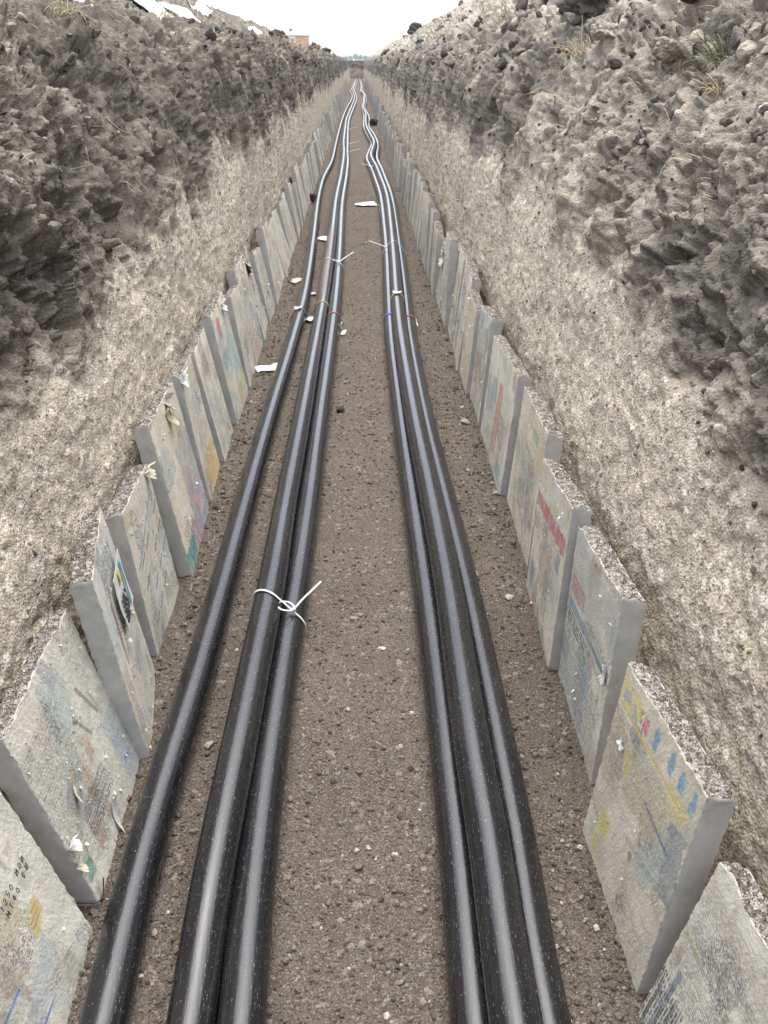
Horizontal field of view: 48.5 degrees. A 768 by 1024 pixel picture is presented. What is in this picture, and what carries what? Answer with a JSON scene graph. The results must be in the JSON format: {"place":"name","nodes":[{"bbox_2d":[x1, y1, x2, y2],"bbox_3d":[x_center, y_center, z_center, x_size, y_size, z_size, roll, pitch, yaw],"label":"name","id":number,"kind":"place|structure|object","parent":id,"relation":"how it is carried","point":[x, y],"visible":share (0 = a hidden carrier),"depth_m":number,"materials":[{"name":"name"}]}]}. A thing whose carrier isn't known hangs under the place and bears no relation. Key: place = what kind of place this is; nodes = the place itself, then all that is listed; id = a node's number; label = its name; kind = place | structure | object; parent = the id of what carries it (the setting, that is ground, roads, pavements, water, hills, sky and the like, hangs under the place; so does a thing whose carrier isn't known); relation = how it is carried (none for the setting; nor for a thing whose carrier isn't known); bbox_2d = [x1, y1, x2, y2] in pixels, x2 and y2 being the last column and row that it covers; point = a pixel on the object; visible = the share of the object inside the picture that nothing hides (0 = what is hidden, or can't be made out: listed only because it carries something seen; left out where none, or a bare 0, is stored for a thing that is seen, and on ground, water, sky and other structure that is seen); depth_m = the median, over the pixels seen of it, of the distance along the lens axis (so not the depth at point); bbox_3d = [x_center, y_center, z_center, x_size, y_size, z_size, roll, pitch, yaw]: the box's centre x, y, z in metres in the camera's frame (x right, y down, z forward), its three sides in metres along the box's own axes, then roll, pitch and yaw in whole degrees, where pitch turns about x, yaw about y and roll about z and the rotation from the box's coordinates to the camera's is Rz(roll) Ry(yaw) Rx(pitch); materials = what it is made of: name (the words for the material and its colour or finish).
{"place":"outdoors","nodes":[
{"label":"outdoors","id":0,"kind":"place"},
{"bbox_2d":[0,0,349,828],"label":"earth bank","id":1,"kind":"structure","parent":0,"point":[288,114],"depth_m":3.19,"materials":[{"name":"soil"}]},
{"bbox_2d":[43,0,97,27],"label":"straw tuft","id":2,"kind":"object","parent":1,"relation":"on","point":[64,10],"visible":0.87,"depth_m":3.55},
{"bbox_2d":[134,0,171,18],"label":"tarpaulin","id":3,"kind":"object","parent":1,"relation":"on","point":[145,5],"visible":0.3,"depth_m":16.75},
{"bbox_2d":[6,0,304,187],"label":"loose straw","id":4,"kind":"object","parent":1,"relation":"on","point":[106,116],"visible":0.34,"depth_m":3.38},
{"bbox_2d":[0,0,337,688],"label":"soil crumbs","id":5,"kind":"object","parent":1,"relation":"on","point":[45,48],"visible":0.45,"depth_m":3.28,"materials":[{"name":"soil"}]},
{"bbox_2d":[147,1,191,21],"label":"straw tuft","id":6,"kind":"object","parent":1,"relation":"on","point":[168,14],"visible":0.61,"depth_m":7.08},
{"bbox_2d":[155,0,199,21],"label":"tarpaulin","id":7,"kind":"object","parent":1,"relation":"on","point":[177,11],"visible":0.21,"depth_m":19.75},
{"bbox_2d":[187,0,212,16],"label":"tarpaulin","id":8,"kind":"object","parent":1,"relation":"on","point":[201,6],"visible":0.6,"depth_m":26.98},
{"bbox_2d":[172,1,238,25],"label":"straw tuft","id":9,"kind":"object","parent":1,"relation":"on","point":[205,18],"visible":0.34,"depth_m":10.30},
{"bbox_2d":[268,28,288,38],"bbox_3d":[-1.806,-8.232,14.810,0.391,0.288,0.346,9,29,17],"label":"soil clod","id":10,"kind":"object","parent":1,"relation":"on","point":[279,33],"visible":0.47,"depth_m":14.69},
{"bbox_2d":[291,32,333,56],"bbox_3d":[-1.720,-11.146,20.395,1.048,0.620,2.216,-1,28,-1],"label":"straw tuft","id":11,"kind":"object","parent":1,"relation":"on","point":[308,43],"visible":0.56,"depth_m":20.31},
{"bbox_2d":[286,29,310,46],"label":"house","id":12,"kind":"structure","parent":0,"point":[295,36],"depth_m":173.13,"materials":[{"name":"ceramic"}]},
{"bbox_2d":[198,0,469,60],"label":"sky","id":13,"kind":"structure","parent":0,"point":[369,26],"materials":[{"name":"white"}]},
{"bbox_2d":[349,61,364,77],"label":"earth bank","id":14,"kind":"structure","parent":0,"point":[357,69],"depth_m":93.14,"materials":[{"name":"soil"}]},
{"bbox_2d":[67,78,647,1023],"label":"trench floor","id":15,"kind":"structure","parent":0,"point":[363,760],"depth_m":2.36,"materials":[{"name":"soil"}]},
{"bbox_2d":[0,792,92,1023],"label":"concrete slab","id":16,"kind":"structure","parent":15,"relation":"on","point":[46,929],"depth_m":1.57,"materials":[{"name":"grey concrete"}]},
{"bbox_2d":[0,608,139,906],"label":"concrete slab","id":17,"kind":"structure","parent":15,"relation":"on","point":[69,761],"depth_m":1.82,"materials":[{"name":"grey concrete"}]},
{"bbox_2d":[69,509,156,758],"bbox_3d":[-0.694,0.337,2.236,0.132,0.610,0.374,-6,28,-11],"label":"concrete slab","id":18,"kind":"object","parent":15,"relation":"on","point":[101,592],"depth_m":2.13,"materials":[{"name":"grey concrete"}]},
{"bbox_2d":[104,461,178,655],"bbox_3d":[-0.745,0.149,2.663,0.110,0.542,0.416,-2,28,-4],"label":"concrete slab","id":19,"kind":"object","parent":15,"relation":"on","point":[132,518],"depth_m":2.58,"materials":[{"name":"grey concrete"}]},
{"bbox_2d":[133,382,208,576],"bbox_3d":[-0.753,-0.122,3.094,0.146,0.624,0.512,-2,28,-3],"label":"concrete slab","id":20,"kind":"object","parent":15,"relation":"on","point":[162,439],"depth_m":2.97,"materials":[{"name":"grey concrete"}]},
{"bbox_2d":[166,354,219,502],"bbox_3d":[-0.774,-0.333,3.498,0.140,0.619,0.381,-2,28,-4],"label":"concrete slab","id":21,"kind":"object","parent":15,"relation":"on","point":[182,378],"depth_m":3.42,"materials":[{"name":"grey concrete"}]},
{"bbox_2d":[183,327,232,461],"bbox_3d":[-0.787,-0.506,3.869,0.162,0.583,0.363,-1,28,-1],"label":"concrete slab","id":22,"kind":"object","parent":15,"relation":"on","point":[212,396],"depth_m":3.80,"materials":[{"name":"concrete"}]},
{"bbox_2d":[203,741,213,748],"bbox_3d":[-0.462,0.614,2.255,0.022,0.013,0.029,18,33,30],"label":"stone","id":23,"kind":"object","parent":15,"relation":"on","point":[207,745],"visible":1,"depth_m":2.25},
{"bbox_2d":[78,78,355,1023],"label":"power cable","id":24,"kind":"object","parent":15,"relation":"on","point":[110,990],"visible":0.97,"depth_m":2.15,"materials":[{"name":"black plastic"}]},
{"bbox_2d":[200,290,248,423],"bbox_3d":[-0.796,-0.756,4.309,0.165,0.613,0.532,-1,28,-1],"label":"concrete slab","id":25,"kind":"object","parent":15,"relation":"on","point":[215,323],"depth_m":4.18,"materials":[{"name":"grey concrete"}]},
{"bbox_2d":[223,284,255,387],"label":"concrete slab","id":26,"kind":"structure","parent":15,"relation":"on","point":[235,308],"depth_m":4.68,"materials":[{"name":"grey concrete"}]},
{"bbox_2d":[226,254,262,365],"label":"concrete slab","id":27,"kind":"structure","parent":15,"relation":"on","point":[236,272],"depth_m":5.10,"materials":[{"name":"grey concrete"}]},
{"bbox_2d":[232,244,267,340],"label":"concrete slab","id":28,"kind":"structure","parent":15,"relation":"on","point":[261,315],"depth_m":5.47,"materials":[{"name":"grey concrete"}]},
{"bbox_2d":[165,77,356,1023],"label":"power cable","id":29,"kind":"object","parent":15,"relation":"on","point":[195,991],"visible":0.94,"depth_m":2.08,"materials":[{"name":"rubber"}]},
{"bbox_2d":[253,581,321,633],"bbox_3d":[-0.303,0.310,2.661,0.220,0.158,0.105,-1,28,-1],"label":"cable tie","id":30,"kind":"object","parent":29,"relation":"attached to","point":[292,609],"visible":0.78,"depth_m":2.63,"materials":[{"name":"white plastic"}]},
{"bbox_2d":[249,247,274,320],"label":"concrete slab","id":31,"kind":"structure","parent":15,"relation":"on","point":[260,273],"depth_m":5.84,"materials":[{"name":"grey concrete"}]},
{"bbox_2d":[255,363,276,371],"bbox_3d":[-0.672,-0.839,4.991,0.147,0.022,0.116,-10,29,-18],"label":"plastic scrap","id":32,"kind":"object","parent":15,"relation":"on","point":[267,368],"visible":0.8,"depth_m":5.01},
{"bbox_2d":[256,220,279,305],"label":"concrete slab","id":33,"kind":"structure","parent":15,"relation":"on","point":[263,239],"depth_m":6.17,"materials":[{"name":"grey concrete"}]},
{"bbox_2d":[267,223,284,290],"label":"concrete slab","id":34,"kind":"structure","parent":15,"relation":"on","point":[279,270],"depth_m":6.78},
{"bbox_2d":[266,216,288,276],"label":"concrete slab","id":35,"kind":"object","parent":15,"relation":"on","point":[284,264],"depth_m":7.12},
{"bbox_2d":[268,208,291,266],"bbox_3d":[-0.923,-2.420,7.577,0.186,0.516,0.440,-1,28,-1],"label":"concrete slab","id":36,"kind":"object","parent":15,"relation":"on","point":[282,238],"depth_m":7.54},
{"bbox_2d":[274,199,294,255],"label":"concrete slab","id":37,"kind":"object","parent":15,"relation":"on","point":[279,206],"depth_m":7.87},
{"bbox_2d":[217,78,357,1023],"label":"power cable","id":38,"kind":"object","parent":15,"relation":"on","point":[244,990],"visible":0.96,"depth_m":2.12,"materials":[{"name":"black plastic"}]},
{"bbox_2d":[278,191,296,244],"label":"concrete slab","id":39,"kind":"object","parent":15,"relation":"on","point":[283,197],"depth_m":8.38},
{"bbox_2d":[283,182,300,237],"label":"concrete slab","id":40,"kind":"object","parent":15,"relation":"on","point":[287,188],"depth_m":8.62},
{"bbox_2d":[287,278,301,282],"bbox_3d":[-0.736,-1.887,6.953,0.103,0.020,0.145,14,31,24],"label":"paper scrap","id":41,"kind":"object","parent":15,"relation":"on","point":[294,280],"visible":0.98,"depth_m":6.97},
{"bbox_2d":[291,182,302,228],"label":"concrete slab","id":42,"kind":"object","parent":15,"relation":"on","point":[295,195],"depth_m":9.07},
{"bbox_2d":[291,171,305,222],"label":"concrete slab","id":43,"kind":"structure","parent":15,"relation":"on","point":[294,175],"depth_m":9.47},
{"bbox_2d":[290,162,307,213],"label":"concrete slab","id":44,"kind":"structure","parent":15,"relation":"on","point":[294,168],"depth_m":10.08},
{"bbox_2d":[298,161,310,206],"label":"concrete slab","id":45,"kind":"structure","parent":15,"relation":"on","point":[301,168],"depth_m":10.42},
{"bbox_2d":[300,157,310,202],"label":"concrete slab","id":46,"kind":"structure","parent":15,"relation":"on","point":[302,159],"depth_m":10.95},
{"bbox_2d":[301,153,312,193],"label":"concrete slab","id":47,"kind":"structure","parent":15,"relation":"on","point":[308,175],"depth_m":11.33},
{"bbox_2d":[305,152,314,192],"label":"concrete slab","id":48,"kind":"structure","parent":15,"relation":"on","point":[309,167],"depth_m":11.60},
{"bbox_2d":[306,147,315,187],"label":"concrete slab","id":49,"kind":"structure","parent":15,"relation":"on","point":[308,149],"depth_m":11.97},
{"bbox_2d":[309,144,317,183],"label":"concrete slab","id":50,"kind":"structure","parent":15,"relation":"on","point":[313,158],"depth_m":12.55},
{"bbox_2d":[309,141,318,177],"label":"concrete slab","id":51,"kind":"structure","parent":15,"relation":"on","point":[315,158],"depth_m":13.26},
{"bbox_2d":[313,140,320,174],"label":"concrete slab","id":52,"kind":"structure","parent":15,"relation":"on","point":[317,154],"depth_m":13.55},
{"bbox_2d":[312,130,322,167],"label":"concrete slab","id":53,"kind":"structure","parent":15,"relation":"on","point":[314,136],"depth_m":14.53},
{"bbox_2d":[315,127,324,161],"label":"concrete slab","id":54,"kind":"structure","parent":15,"relation":"on","point":[319,141],"depth_m":15.20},
{"bbox_2d":[319,128,325,155],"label":"concrete slab","id":55,"kind":"structure","parent":15,"relation":"on","point":[320,130],"depth_m":16.00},
{"bbox_2d":[320,125,327,149],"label":"concrete slab","id":56,"kind":"structure","parent":15,"relation":"on","point":[323,133],"depth_m":17.20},
{"bbox_2d":[324,115,330,142],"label":"concrete slab","id":57,"kind":"structure","parent":15,"relation":"on","point":[325,119],"depth_m":18.80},
{"bbox_2d":[326,114,331,136],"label":"concrete slab","id":58,"kind":"structure","parent":15,"relation":"on","point":[328,122],"depth_m":20.02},
{"bbox_2d":[68,179,648,1023],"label":"gravel","id":59,"kind":"structure","parent":15,"relation":"on","point":[168,873],"depth_m":2.23,"materials":[{"name":"gravel"}]},
{"bbox_2d":[355,201,375,205],"bbox_3d":[-0.204,-3.876,10.734,0.332,0.027,0.295,-1,28,-1],"label":"plastic scrap","id":60,"kind":"object","parent":15,"relation":"on","point":[372,203],"visible":0.96,"depth_m":10.75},
{"bbox_2d":[369,119,377,125],"bbox_3d":[-0.295,-10.951,23.961,0.264,0.186,0.214,12,30,22],"label":"soil clod","id":61,"kind":"object","parent":15,"relation":"on","point":[373,122],"visible":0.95,"depth_m":23.90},
{"bbox_2d":[382,112,385,138],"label":"concrete slab","id":62,"kind":"object","parent":15,"relation":"on","point":[384,115],"depth_m":19.37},
{"bbox_2d":[385,122,386,148],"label":"concrete slab","id":63,"kind":"object","parent":15,"relation":"on","point":[385,133],"depth_m":17.41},
{"bbox_2d":[386,121,390,152],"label":"concrete slab","id":64,"kind":"object","parent":15,"relation":"on","point":[388,123],"depth_m":16.61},
{"bbox_2d":[388,127,392,160],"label":"concrete slab","id":65,"kind":"object","parent":15,"relation":"on","point":[389,140],"depth_m":15.35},
{"bbox_2d":[391,134,393,165],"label":"concrete slab","id":66,"kind":"object","parent":15,"relation":"on","point":[392,148],"depth_m":14.57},
{"bbox_2d":[392,132,396,168],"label":"concrete slab","id":67,"kind":"object","parent":15,"relation":"on","point":[395,133],"depth_m":14.13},
{"bbox_2d":[394,146,396,178],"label":"concrete slab","id":68,"kind":"object","parent":15,"relation":"on","point":[395,165],"depth_m":13.11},
{"bbox_2d":[396,142,399,180],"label":"concrete slab","id":69,"kind":"object","parent":15,"relation":"on","point":[397,152],"depth_m":12.62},
{"bbox_2d":[396,143,404,186],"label":"concrete slab","id":70,"kind":"object","parent":15,"relation":"on","point":[402,148],"depth_m":12.19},
{"bbox_2d":[398,152,403,190],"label":"concrete slab","id":71,"kind":"object","parent":15,"relation":"on","point":[401,169],"depth_m":11.73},
{"bbox_2d":[401,159,407,199],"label":"concrete slab","id":72,"kind":"object","parent":15,"relation":"on","point":[405,166],"depth_m":10.91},
{"bbox_2d":[404,158,411,205],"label":"concrete slab","id":73,"kind":"object","parent":15,"relation":"on","point":[405,195],"depth_m":10.60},
{"bbox_2d":[406,171,412,216],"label":"concrete slab","id":74,"kind":"structure","parent":15,"relation":"on","point":[410,177],"depth_m":9.78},
{"bbox_2d":[406,158,413,203],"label":"concrete slab","id":75,"kind":"structure","parent":15,"relation":"on","point":[411,164],"depth_m":10.00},
{"bbox_2d":[408,169,418,221],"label":"concrete slab","id":76,"kind":"structure","parent":15,"relation":"on","point":[414,178],"depth_m":9.41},
{"bbox_2d":[411,173,424,230],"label":"concrete slab","id":77,"kind":"structure","parent":15,"relation":"on","point":[420,177],"depth_m":9.09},
{"bbox_2d":[414,181,427,237],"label":"concrete slab","id":78,"kind":"structure","parent":15,"relation":"on","point":[423,185],"depth_m":8.69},
{"bbox_2d":[416,190,427,248],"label":"concrete slab","id":79,"kind":"structure","parent":15,"relation":"on","point":[419,228],"depth_m":8.31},
{"bbox_2d":[358,77,488,1023],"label":"power cable","id":80,"kind":"object","parent":15,"relation":"on","point":[466,993],"visible":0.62,"depth_m":2.15,"materials":[{"name":"rubber"}]},
{"bbox_2d":[419,192,433,253],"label":"concrete slab","id":81,"kind":"object","parent":15,"relation":"on","point":[432,197],"depth_m":7.99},
{"bbox_2d":[422,196,434,269],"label":"concrete slab","id":82,"kind":"object","parent":15,"relation":"on","point":[429,203],"depth_m":7.38,"materials":[{"name":"concrete"}]},
{"bbox_2d":[426,207,439,280],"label":"concrete slab","id":83,"kind":"object","parent":15,"relation":"on","point":[435,214],"depth_m":6.95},
{"bbox_2d":[430,220,443,294],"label":"concrete slab","id":84,"kind":"object","parent":15,"relation":"on","point":[438,235],"depth_m":6.52,"materials":[{"name":"concrete"}]},
{"bbox_2d":[435,237,445,310],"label":"concrete slab","id":85,"kind":"object","parent":15,"relation":"on","point":[438,294],"depth_m":6.25,"materials":[{"name":"grey concrete"}]},
{"bbox_2d":[439,231,458,326],"bbox_3d":[0.445,-1.591,5.866,0.097,0.622,0.446,-1,28,-1],"label":"concrete slab","id":86,"kind":"object","parent":15,"relation":"on","point":[450,260],"depth_m":5.70,"materials":[{"name":"grey concrete"}]},
{"bbox_2d":[359,78,540,1023],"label":"power cable","id":87,"kind":"object","parent":15,"relation":"on","point":[510,993],"visible":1,"depth_m":2.05,"materials":[{"name":"black plastic"}]},
{"bbox_2d":[448,246,471,343],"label":"concrete slab","id":88,"kind":"structure","parent":15,"relation":"on","point":[464,253],"depth_m":5.40,"materials":[{"name":"grey concrete"}]},
{"bbox_2d":[459,418,470,424],"bbox_3d":[0.406,-0.448,4.245,0.058,0.029,0.046,11,30,19],"label":"stone","id":89,"kind":"object","parent":15,"relation":"on","point":[464,421],"visible":1,"depth_m":4.23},
{"bbox_2d":[359,77,571,1023],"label":"power cable","id":90,"kind":"object","parent":15,"relation":"on","point":[553,1008],"visible":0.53,"depth_m":2.13,"materials":[{"name":"black plastic"}]},
{"bbox_2d":[452,258,481,371],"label":"concrete slab","id":91,"kind":"structure","parent":15,"relation":"on","point":[471,278],"depth_m":4.99,"materials":[{"name":"grey concrete"}]},
{"bbox_2d":[459,288,482,394],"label":"concrete slab","id":92,"kind":"structure","parent":15,"relation":"on","point":[475,304],"depth_m":4.58,"materials":[{"name":"grey concrete"}]},
{"bbox_2d":[470,306,502,423],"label":"concrete slab","id":93,"kind":"structure","parent":15,"relation":"on","point":[490,324],"depth_m":4.20,"materials":[{"name":"grey concrete"}]},
{"bbox_2d":[480,335,531,495],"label":"concrete slab","id":94,"kind":"structure","parent":15,"relation":"on","point":[509,378],"depth_m":3.61,"materials":[{"name":"concrete"}]},
{"bbox_2d":[507,386,562,565],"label":"concrete slab","id":95,"kind":"structure","parent":15,"relation":"on","point":[539,438],"depth_m":3.07,"materials":[{"name":"concrete"}]},
{"bbox_2d":[526,458,592,670],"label":"concrete slab","id":96,"kind":"structure","parent":15,"relation":"on","point":[564,511],"depth_m":2.51,"materials":[{"name":"grey concrete"}]},
{"bbox_2d":[558,524,646,783],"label":"concrete slab","id":97,"kind":"structure","parent":15,"relation":"on","point":[606,609],"depth_m":2.10,"materials":[{"name":"grey concrete"}]},
{"bbox_2d":[583,661,737,993],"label":"concrete slab","id":98,"kind":"structure","parent":15,"relation":"on","point":[663,803],"depth_m":1.64,"materials":[{"name":"grey concrete"}]},
{"bbox_2d":[639,861,767,1023],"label":"concrete slab","id":99,"kind":"structure","parent":15,"relation":"on","point":[714,970],"depth_m":1.40,"materials":[{"name":"concrete"}]},
{"bbox_2d":[363,0,767,899],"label":"earth bank","id":100,"kind":"structure","parent":0,"point":[419,118],"depth_m":2.57,"materials":[{"name":"soil"}]},
{"bbox_2d":[407,22,421,34],"bbox_3d":[1.220,-17.758,31.367,0.642,0.436,0.550,-9,29,-17],"label":"soil clod","id":101,"kind":"object","parent":100,"relation":"on","point":[416,25],"visible":0.6,"depth_m":31.19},
{"bbox_2d":[407,2,457,39],"bbox_3d":[0.744,-7.216,12.566,0.766,0.497,1.485,-4,28,-8],"label":"straw tuft","id":102,"kind":"object","parent":100,"relation":"on","point":[431,32],"visible":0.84,"depth_m":12.60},
{"bbox_2d":[457,0,518,32],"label":"straw tuft","id":103,"kind":"object","parent":100,"relation":"on","point":[504,9],"visible":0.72,"depth_m":6.97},
{"bbox_2d":[545,33,595,64],"bbox_3d":[0.932,-2.283,4.130,0.182,0.218,0.295,-24,36,-37],"label":"straw tuft","id":104,"kind":"object","parent":100,"relation":"on","point":[580,48],"visible":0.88,"depth_m":4.14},
{"bbox_2d":[374,0,767,797],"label":"soil crumbs","id":105,"kind":"object","parent":100,"relation":"on","point":[746,50],"visible":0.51,"depth_m":2.78,"materials":[{"name":"soil"}]},
{"bbox_2d":[555,0,608,18],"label":"soil clod","id":106,"kind":"object","parent":100,"relation":"on","point":[589,8],"visible":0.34,"depth_m":4.44,"materials":[{"name":"soil"}]},
{"bbox_2d":[403,5,767,221],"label":"loose straw","id":107,"kind":"object","parent":100,"relation":"on","point":[601,97],"visible":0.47,"depth_m":3.08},
{"bbox_2d":[590,18,617,40],"bbox_3d":[0.996,-2.179,3.854,0.127,0.089,0.126,-1,28,-1],"label":"soil clod","id":108,"kind":"object","parent":100,"relation":"on","point":[601,29],"visible":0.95,"depth_m":3.83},
{"bbox_2d":[652,36,682,63],"bbox_3d":[1.024,-1.641,3.033,0.133,0.088,0.101,-1,28,-1],"label":"soil clod","id":109,"kind":"object","parent":100,"relation":"on","point":[665,50],"visible":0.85,"depth_m":3.01,"materials":[{"name":"soil"}]},
{"bbox_2d":[666,19,730,72],"bbox_3d":[1.103,-1.530,2.865,0.300,0.239,0.282,23,35,36],"label":"grass tuft","id":110,"kind":"object","parent":100,"relation":"on","point":[723,55],"visible":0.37,"depth_m":2.83,"materials":[{"name":"plant"}]},
{"bbox_2d":[690,70,723,103],"bbox_3d":[0.982,-1.283,2.596,0.104,0.109,0.248,3,28,5],"label":"straw tuft","id":111,"kind":"object","parent":100,"relation":"on","point":[716,90],"visible":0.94,"depth_m":2.56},
{"bbox_2d":[681,0,696,4],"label":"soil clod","id":112,"kind":"object","parent":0,"point":[689,1],"visible":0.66,"depth_m":3.25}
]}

